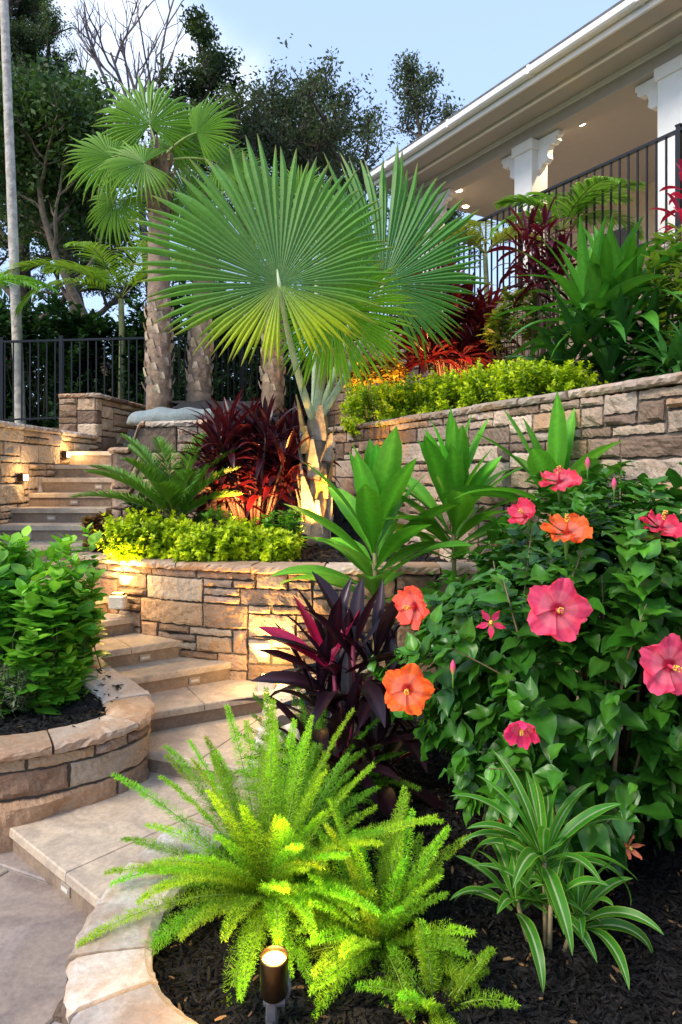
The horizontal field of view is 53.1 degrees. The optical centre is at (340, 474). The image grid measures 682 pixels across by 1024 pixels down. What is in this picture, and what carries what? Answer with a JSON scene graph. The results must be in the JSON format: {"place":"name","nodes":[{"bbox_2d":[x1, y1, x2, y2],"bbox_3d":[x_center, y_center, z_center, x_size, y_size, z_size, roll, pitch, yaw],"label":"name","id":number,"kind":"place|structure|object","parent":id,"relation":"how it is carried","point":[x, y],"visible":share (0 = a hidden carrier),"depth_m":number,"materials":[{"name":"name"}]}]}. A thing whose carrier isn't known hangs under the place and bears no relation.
{"place":"outdoors","nodes":[
{"label":"outdoors","id":0,"kind":"place"},
{"bbox_2d":[0,851,87,1023],"bbox_3d":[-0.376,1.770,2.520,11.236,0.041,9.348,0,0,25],"label":"path","id":1,"kind":"structure","parent":0,"point":[41,925],"depth_m":2.56,"materials":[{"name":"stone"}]},
{"bbox_2d":[0,649,154,852],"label":"planter wall","id":2,"kind":"structure","parent":1,"relation":"on","point":[44,774],"depth_m":3.35,"materials":[{"name":"stone"}]},
{"bbox_2d":[0,668,123,735],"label":"bark mulch","id":3,"kind":"object","parent":2,"relation":"in","point":[33,726],"visible":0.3,"depth_m":3.67,"materials":[{"name":"black wood"}]},
{"bbox_2d":[0,658,42,718],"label":"rosemary plant","id":4,"kind":"object","parent":3,"relation":"on","point":[13,700],"visible":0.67,"depth_m":3.68,"materials":[{"name":"green plant"}]},
{"bbox_2d":[0,523,111,715],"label":"leafy green shrub","id":5,"kind":"object","parent":3,"relation":"on","point":[50,629],"visible":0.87,"depth_m":3.86,"materials":[{"name":"green plant"}]},
{"bbox_2d":[1,541,278,915],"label":"garden steps","id":6,"kind":"structure","parent":1,"relation":"on","point":[72,855],"depth_m":3.69,"materials":[{"name":"stone"}]},
{"bbox_2d":[108,592,126,608],"bbox_3d":[-1.593,0.903,4.875,0.110,0.112,0.090,0,0,0],"label":"wall wash light","id":7,"kind":"object","parent":6,"relation":"on","point":[117,600],"visible":1,"depth_m":4.83,"materials":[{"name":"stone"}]},
{"bbox_2d":[258,674,275,690],"bbox_3d":[-0.479,1.354,4.415,0.110,0.112,0.090,0,0,0],"label":"wall wash light","id":8,"kind":"object","parent":6,"relation":"on","point":[270,686],"visible":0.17,"depth_m":4.37,"materials":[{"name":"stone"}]},
{"bbox_2d":[52,674,316,1023],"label":"retaining wall","id":9,"kind":"structure","parent":1,"relation":"on","point":[111,979],"depth_m":1.91,"materials":[{"name":"stone"}]},
{"bbox_2d":[122,400,261,446],"bbox_3d":[-1.760,-0.552,7.440,1.560,0.723,2.880,0,0,0],"label":"palm mulch bed","id":10,"kind":"object","parent":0,"point":[183,404],"visible":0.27,"depth_m":8.06,"materials":[{"name":"brown soil"}]},
{"bbox_2d":[61,75,261,409],"bbox_3d":[-2.227,-2.810,8.532,2.510,4.626,1.215,0,0,0],"label":"fan palm","id":11,"kind":"object","parent":10,"relation":"on","point":[154,177],"visible":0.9,"depth_m":8.46,"materials":[{"name":"green plant"}]},
{"bbox_2d":[127,407,213,425],"bbox_3d":[-1.518,-0.507,6.499,1.014,0.249,0.623,0,0,0],"label":"boulder","id":12,"kind":"object","parent":10,"relation":"on","point":[136,418],"visible":0.39,"depth_m":6.23,"materials":[{"name":"grey stone"}]},
{"bbox_2d":[170,151,272,401],"bbox_3d":[-1.630,-2.476,9.145,1.833,3.796,0.950,0,0,-29],"label":"fan palm","id":13,"kind":"object","parent":10,"relation":"on","point":[199,378],"visible":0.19,"depth_m":8.70,"materials":[{"name":"green plant"}]},
{"bbox_2d":[93,413,464,565],"bbox_3d":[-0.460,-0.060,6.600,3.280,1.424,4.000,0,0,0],"label":"mulch bed","id":14,"kind":"object","parent":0,"point":[346,523],"visible":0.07,"depth_m":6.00,"materials":[{"name":"brown wood"}]},
{"bbox_2d":[78,510,114,550],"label":"reddish shrub","id":15,"kind":"object","parent":14,"relation":"on","point":[97,521],"visible":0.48,"depth_m":5.33,"materials":[{"name":"brown plant"}]},
{"bbox_2d":[94,507,191,563],"bbox_3d":[-1.411,0.469,5.094,0.820,0.442,0.562,0,0,0],"label":"golden mound","id":16,"kind":"object","parent":14,"relation":"on","point":[131,536],"visible":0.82,"depth_m":4.94,"materials":[{"name":"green plant"}]},
{"bbox_2d":[70,432,242,522],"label":"sago palm","id":17,"kind":"object","parent":14,"relation":"on","point":[172,493],"visible":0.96,"depth_m":5.41,"materials":[{"name":"green plant"}]},
{"bbox_2d":[121,488,204,540],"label":"dark shrub","id":18,"kind":"object","parent":14,"relation":"on","point":[196,518],"visible":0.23,"depth_m":5.53,"materials":[{"name":"green plant"}]},
{"bbox_2d":[193,503,234,527],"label":"duranta shrub","id":19,"kind":"object","parent":14,"relation":"on","point":[207,515],"visible":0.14,"depth_m":5.36,"materials":[{"name":"green plant"}]},
{"bbox_2d":[167,515,265,563],"bbox_3d":[-0.884,0.506,4.953,0.702,0.424,0.590,0,0,0],"label":"golden mound","id":20,"kind":"object","parent":14,"relation":"on","point":[230,539],"visible":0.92,"depth_m":4.79,"materials":[{"name":"green plant"}]},
{"bbox_2d":[173,387,341,529],"bbox_3d":[-0.774,-0.077,5.842,1.570,1.300,1.321,0,0,0],"label":"red cordyline","id":21,"kind":"object","parent":14,"relation":"on","point":[226,429],"visible":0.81,"depth_m":5.68,"materials":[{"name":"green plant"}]},
{"bbox_2d":[247,526,303,561],"bbox_3d":[-0.496,0.531,5.040,0.482,0.314,0.638,0,0,0],"label":"golden mound","id":22,"kind":"object","parent":14,"relation":"on","point":[280,545],"visible":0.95,"depth_m":4.86,"materials":[{"name":"green plant"}]},
{"bbox_2d":[260,509,306,550],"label":"duranta shrub","id":23,"kind":"object","parent":14,"relation":"on","point":[289,522],"visible":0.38,"depth_m":5.21,"materials":[{"name":"green plant"}]},
{"bbox_2d":[299,534,306,553],"bbox_3d":[-0.291,0.533,5.241,0.059,0.154,0.089,0,0,13],"label":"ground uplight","id":24,"kind":"object","parent":14,"relation":"on","point":[304,541],"visible":0.3,"depth_m":5.21,"materials":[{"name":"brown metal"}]},
{"bbox_2d":[113,134,496,545],"bbox_3d":[-0.088,-1.241,5.663,2.298,3.722,2.581,0,0,24],"label":"fan palm","id":25,"kind":"object","parent":14,"relation":"on","point":[345,244],"visible":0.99,"depth_m":5.23,"materials":[{"name":"green plant"}]},
{"bbox_2d":[0,0,619,415],"label":"sky","id":26,"kind":"structure","parent":0,"point":[478,44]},
{"bbox_2d":[152,673,681,1023],"bbox_3d":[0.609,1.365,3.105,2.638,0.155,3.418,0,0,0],"label":"bark mulch","id":27,"kind":"object","parent":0,"point":[560,1014],"visible":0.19,"depth_m":1.97,"materials":[{"name":"black wood"}]},
{"bbox_2d":[75,686,445,1006],"bbox_3d":[-0.237,1.220,2.275,1.165,0.889,1.179,0,0,0],"label":"foxtail fern","id":28,"kind":"object","parent":27,"relation":"on","point":[277,861],"visible":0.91,"depth_m":2.16,"materials":[{"name":"green plant"}]},
{"bbox_2d":[260,944,291,1023],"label":"garden spotlight","id":29,"kind":"object","parent":27,"relation":"on","point":[275,986],"visible":1,"depth_m":1.70,"materials":[{"name":"brown metal"}]},
{"bbox_2d":[70,549,488,680],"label":"curved retaining wall","id":30,"kind":"structure","parent":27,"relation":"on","point":[218,610],"depth_m":4.62,"materials":[{"name":"stone"}]},
{"bbox_2d":[227,686,420,826],"bbox_3d":[-0.070,1.228,2.936,0.804,0.610,0.830,0,0,-23],"label":"foxtail fern","id":31,"kind":"object","parent":27,"relation":"on","point":[318,723],"visible":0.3,"depth_m":2.89,"materials":[{"name":"green plant"}]},
{"bbox_2d":[226,571,455,847],"bbox_3d":[0.078,0.976,3.051,1.063,1.079,1.074,0,0,-40],"label":"dark cordyline","id":32,"kind":"object","parent":27,"relation":"on","point":[342,628],"visible":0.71,"depth_m":2.94,"materials":[{"name":"purple plant"}]},
{"bbox_2d":[270,426,473,682],"bbox_3d":[0.162,0.557,3.897,1.118,1.635,1.050,0,0,-13],"label":"green ti plant","id":33,"kind":"object","parent":27,"relation":"on","point":[381,478],"visible":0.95,"depth_m":3.80,"materials":[{"name":"green plant"}]},
{"bbox_2d":[271,785,482,1023],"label":"foxtail fern","id":34,"kind":"object","parent":27,"relation":"on","point":[395,895],"visible":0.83,"depth_m":1.98,"materials":[{"name":"green plant"}]},
{"bbox_2d":[355,918,520,1023],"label":"foxtail fern","id":35,"kind":"object","parent":27,"relation":"on","point":[431,986],"visible":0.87,"depth_m":1.80,"materials":[{"name":"green plant"}]},
{"bbox_2d":[372,408,527,581],"bbox_3d":[0.736,0.482,4.134,1.327,1.770,1.235,0,0,0],"label":"green ti plant","id":36,"kind":"object","parent":27,"relation":"on","point":[449,462],"visible":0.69,"depth_m":4.05,"materials":[{"name":"green plant"}]},
{"bbox_2d":[366,457,681,876],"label":"hibiscus bush","id":37,"kind":"object","parent":27,"relation":"on","point":[513,638],"visible":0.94,"depth_m":2.22,"materials":[{"name":"green plant"}]},
{"bbox_2d":[437,391,629,663],"bbox_3d":[1.100,0.484,3.685,1.098,1.833,1.002,0,0,-25],"label":"green ti plant","id":38,"kind":"object","parent":27,"relation":"on","point":[561,432],"visible":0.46,"depth_m":3.63,"materials":[{"name":"green plant"}]},
{"bbox_2d":[450,752,663,991],"bbox_3d":[0.610,1.147,2.019,0.598,0.561,0.574,0,0,0],"label":"variegated dracaena","id":39,"kind":"object","parent":27,"relation":"on","point":[567,895],"visible":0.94,"depth_m":2.00,"materials":[{"name":"green plant"}]},
{"bbox_2d":[328,366,680,427],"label":"mulch bed","id":40,"kind":"object","parent":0,"point":[638,369],"depth_m":6.80,"materials":[{"name":"brown soil"}]},
{"bbox_2d":[343,353,406,420],"bbox_3d":[0.368,-0.843,7.411,0.757,0.940,0.638,0,0,0],"label":"glowing croton","id":41,"kind":"object","parent":40,"relation":"on","point":[396,374],"visible":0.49,"depth_m":7.27,"materials":[{"name":"orange plant"}]},
{"bbox_2d":[339,380,417,438],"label":"golden hedge shrub","id":42,"kind":"object","parent":40,"relation":"on","point":[361,402],"visible":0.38,"depth_m":6.41,"materials":[{"name":"green plant"}]},
{"bbox_2d":[373,369,458,429],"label":"golden hedge shrub","id":43,"kind":"object","parent":40,"relation":"on","point":[399,394],"visible":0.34,"depth_m":5.99,"materials":[{"name":"green plant"}]},
{"bbox_2d":[370,253,526,408],"bbox_3d":[1.167,-1.479,7.588,1.902,1.841,1.462,0,0,0],"label":"red cordyline","id":44,"kind":"object","parent":40,"relation":"on","point":[469,348],"visible":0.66,"depth_m":7.36,"materials":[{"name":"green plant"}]},
{"bbox_2d":[406,366,496,421],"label":"golden hedge shrub","id":45,"kind":"object","parent":40,"relation":"on","point":[440,389],"visible":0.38,"depth_m":5.56,"materials":[{"name":"green plant"}]},
{"bbox_2d":[415,219,557,371],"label":"feather palm","id":46,"kind":"object","parent":40,"relation":"on","point":[498,237],"visible":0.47,"depth_m":8.97,"materials":[{"name":"green plant"}]},
{"bbox_2d":[442,358,550,409],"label":"golden hedge shrub","id":47,"kind":"object","parent":40,"relation":"on","point":[473,381],"visible":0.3,"depth_m":5.24,"materials":[{"name":"green plant"}]},
{"bbox_2d":[476,285,551,371],"bbox_3d":[1.813,-1.311,6.990,0.845,1.200,0.725,0,0,0],"label":"croton","id":48,"kind":"object","parent":40,"relation":"on","point":[492,332],"visible":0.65,"depth_m":6.94,"materials":[{"name":"green plant"}]},
{"bbox_2d":[486,193,589,392],"bbox_3d":[1.953,-1.702,6.682,1.047,1.963,0.899,0,0,-21],"label":"red cordyline","id":49,"kind":"object","parent":40,"relation":"on","point":[550,261],"visible":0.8,"depth_m":6.62,"materials":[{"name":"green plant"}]},
{"bbox_2d":[483,356,607,402],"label":"golden hedge shrub","id":50,"kind":"object","parent":40,"relation":"on","point":[566,377],"visible":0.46,"depth_m":4.88,"materials":[{"name":"green plant"}]},
{"bbox_2d":[489,176,648,334],"bbox_3d":[2.686,-2.235,8.020,1.728,2.594,1.547,0,0,37],"label":"feather palm","id":51,"kind":"object","parent":40,"relation":"on","point":[593,187],"visible":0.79,"depth_m":7.90,"materials":[{"name":"green plant"}]},
{"bbox_2d":[488,214,681,391],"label":"green dracaena","id":52,"kind":"object","parent":40,"relation":"on","point":[606,281],"visible":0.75,"depth_m":5.11,"materials":[{"name":"green plant"}]},
{"bbox_2d":[620,319,681,380],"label":"green dracaena","id":53,"kind":"object","parent":40,"relation":"on","point":[675,347],"visible":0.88,"depth_m":4.66,"materials":[{"name":"green plant"}]},
{"bbox_2d":[632,222,681,375],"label":"croton","id":54,"kind":"object","parent":40,"relation":"on","point":[673,265],"visible":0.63,"depth_m":5.06,"materials":[{"name":"green plant"}]},
{"bbox_2d":[648,159,681,275],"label":"red cordyline","id":55,"kind":"object","parent":40,"relation":"on","point":[678,210],"visible":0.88,"depth_m":5.61,"materials":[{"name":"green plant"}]},
{"bbox_3d":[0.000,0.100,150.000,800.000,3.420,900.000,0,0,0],"label":"ground","id":56,"kind":"structure","parent":0,"visible":0},
{"bbox_2d":[0,0,25,423],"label":"pale pole","id":57,"kind":"object","parent":56,"relation":"on","point":[15,292],"visible":0.84,"depth_m":10.94,"materials":[{"name":"grey plant"}]},
{"bbox_2d":[0,297,42,418],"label":"yard shrub","id":58,"kind":"object","parent":56,"relation":"on","point":[10,373],"visible":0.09,"depth_m":12.47,"materials":[{"name":"green plant"}]},
{"bbox_2d":[0,273,58,293],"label":"feather palm","id":59,"kind":"object","parent":56,"relation":"on","point":[24,280],"visible":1,"depth_m":9.81,"materials":[{"name":"green plant"}]},
{"bbox_2d":[0,421,98,523],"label":"side stair wall","id":60,"kind":"structure","parent":56,"relation":"on","point":[34,453],"depth_m":6.22,"materials":[{"name":"stone"}]},
{"bbox_2d":[18,474,27,480],"bbox_3d":[-2.818,0.030,6.050,0.053,0.070,0.100,0,0,0],"label":"recessed wall light","id":61,"kind":"object","parent":60,"relation":"attached to","point":[22,477],"visible":1,"depth_m":6.00,"materials":[{"name":"white metal"}]},
{"bbox_2d":[62,451,69,457],"bbox_3d":[-2.818,-0.200,7.000,0.053,0.070,0.100,0,0,0],"label":"recessed wall light","id":62,"kind":"object","parent":60,"relation":"attached to","point":[65,454],"visible":1,"depth_m":6.95,"materials":[{"name":"white metal"}]},
{"bbox_2d":[0,284,110,427],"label":"yard shrub","id":63,"kind":"object","parent":56,"relation":"on","point":[32,328],"visible":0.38,"depth_m":11.64,"materials":[{"name":"green plant"}]},
{"bbox_2d":[0,451,112,547],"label":"garden steps","id":64,"kind":"structure","parent":56,"relation":"on","point":[54,508],"depth_m":6.21,"materials":[{"name":"stone"}]},
{"bbox_2d":[0,336,145,421],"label":"yard fence","id":65,"kind":"object","parent":56,"relation":"on","point":[60,340],"visible":0.64,"depth_m":9.55,"materials":[{"name":"black metal"}]},
{"bbox_2d":[0,0,146,390],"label":"evergreen tree","id":66,"kind":"object","parent":56,"relation":"on","point":[23,11],"visible":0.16,"depth_m":18.11,"materials":[{"name":"green plant"}]},
{"bbox_2d":[0,52,152,391],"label":"forked tree","id":67,"kind":"object","parent":56,"relation":"on","point":[50,125],"visible":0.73,"depth_m":12.75,"materials":[{"name":"green plant"}]},
{"bbox_2d":[31,303,143,414],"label":"yard shrub","id":68,"kind":"object","parent":56,"relation":"on","point":[107,328],"visible":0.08,"depth_m":12.04,"materials":[{"name":"green plant"}]},
{"bbox_2d":[0,19,191,333],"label":"evergreen tree","id":69,"kind":"object","parent":56,"relation":"on","point":[29,38],"visible":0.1,"depth_m":16.62,"materials":[{"name":"green plant"}]},
{"bbox_2d":[0,238,193,398],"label":"feather palm","id":70,"kind":"object","parent":56,"relation":"on","point":[59,265],"visible":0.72,"depth_m":11.13,"materials":[{"name":"green plant"}]},
{"bbox_2d":[58,393,145,450],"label":"end wall","id":71,"kind":"structure","parent":56,"relation":"on","point":[103,417],"depth_m":7.99,"materials":[{"name":"stone"}]},
{"bbox_2d":[66,0,196,294],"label":"bare tree","id":72,"kind":"object","parent":56,"relation":"on","point":[93,53],"visible":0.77,"depth_m":17.96,"materials":[{"name":"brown plant"}]},
{"bbox_2d":[108,419,235,527],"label":"bed retaining wall","id":73,"kind":"structure","parent":56,"relation":"on","point":[146,432],"depth_m":5.94,"materials":[{"name":"stone"}]},
{"bbox_2d":[113,268,232,405],"bbox_3d":[-2.924,-1.830,12.030,2.213,3.640,1.936,0,0,0],"label":"yard shrub","id":74,"kind":"object","parent":56,"relation":"on","point":[134,331],"visible":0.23,"depth_m":11.53,"materials":[{"name":"green plant"}]},
{"bbox_2d":[0,288,392,417],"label":"woodland","id":75,"kind":"object","parent":56,"relation":"on","point":[57,318],"visible":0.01,"depth_m":25.78,"materials":[{"name":"green plant"}]},
{"bbox_2d":[134,3,270,376],"bbox_3d":[-3.576,-6.165,17.999,3.032,11.430,4.260,0,0,-42],"label":"oak tree","id":76,"kind":"object","parent":56,"relation":"on","point":[208,76],"visible":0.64,"depth_m":17.36,"materials":[{"name":"green plant"}]},
{"bbox_2d":[172,67,299,372],"bbox_3d":[-2.950,-5.974,20.386,4.573,11.048,3.860,0,0,39],"label":"oak tree","id":77,"kind":"object","parent":56,"relation":"on","point":[255,147],"visible":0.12,"depth_m":19.10,"materials":[{"name":"green plant"}]},
{"bbox_2d":[172,337,303,413],"bbox_3d":[-1.579,-1.407,10.338,2.260,1.413,0.060,0,0,-30],"label":"yard fence","id":78,"kind":"object","parent":56,"relation":"on","point":[241,370],"visible":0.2,"depth_m":10.31,"materials":[{"name":"black metal"}]},
{"bbox_2d":[181,269,297,408],"bbox_3d":[-1.857,-1.877,12.379,2.290,3.936,2.004,0,0,0],"label":"yard shrub","id":79,"kind":"object","parent":56,"relation":"on","point":[248,389],"visible":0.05,"depth_m":12.01,"materials":[{"name":"green plant"}]},
{"bbox_2d":[225,163,331,413],"bbox_3d":[-0.854,-2.437,9.117,1.546,3.673,0.667,0,0,0],"label":"fan palm","id":80,"kind":"object","parent":56,"relation":"on","point":[272,377],"visible":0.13,"depth_m":8.89,"materials":[{"name":"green plant"}]},
{"bbox_2d":[244,273,367,425],"bbox_3d":[-0.555,-2.298,13.462,2.797,4.649,1.914,0,0,0],"label":"yard shrub","id":81,"kind":"object","parent":56,"relation":"on","point":[298,392],"visible":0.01,"depth_m":13.21,"materials":[{"name":"green plant"}]},
{"bbox_2d":[219,33,406,292],"bbox_3d":[-0.859,-6.647,20.460,6.028,12.394,6.176,0,0,0],"label":"oak tree","id":82,"kind":"object","parent":56,"relation":"on","point":[314,137],"visible":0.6,"depth_m":19.70,"materials":[{"name":"green plant"}]},
{"bbox_2d":[269,113,390,266],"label":"oak tree","id":83,"kind":"object","parent":56,"relation":"on","point":[336,166],"visible":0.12,"depth_m":23.61,"materials":[{"name":"green plant"}]},
{"bbox_2d":[374,48,464,308],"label":"oak tree","id":84,"kind":"object","parent":56,"relation":"on","point":[418,107],"visible":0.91,"depth_m":23.56,"materials":[{"name":"green plant"}]},
{"bbox_2d":[369,189,482,320],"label":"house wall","id":85,"kind":"structure","parent":56,"relation":"on","point":[454,215],"depth_m":24.70,"materials":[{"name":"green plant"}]},
{"bbox_2d":[299,241,680,426],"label":"porch retaining wall","id":86,"kind":"structure","parent":56,"relation":"on","point":[333,413],"depth_m":10.44,"materials":[{"name":"stone"}]},
{"bbox_2d":[329,123,681,344],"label":"porch railing","id":87,"kind":"object","parent":86,"relation":"on","point":[677,132],"visible":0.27,"depth_m":7.52,"materials":[{"name":"black metal"}]},
{"bbox_2d":[326,372,681,731],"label":"tall retaining wall","id":88,"kind":"structure","parent":56,"relation":"on","point":[640,419],"depth_m":4.05,"materials":[{"name":"stone"}]},
{"bbox_2d":[367,0,681,310],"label":"house","id":89,"kind":"structure","parent":56,"relation":"on","point":[604,86],"depth_m":9.57,"materials":[{"name":"paint"}]},
{"bbox_2d":[588,217,639,250],"bbox_3d":[4.870,-3.700,12.273,0.058,1.500,1.100,0,0,-31],"label":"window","id":90,"kind":"structure","parent":89,"relation":"in","point":[623,231],"depth_m":12.11,"materials":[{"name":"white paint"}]}
]}

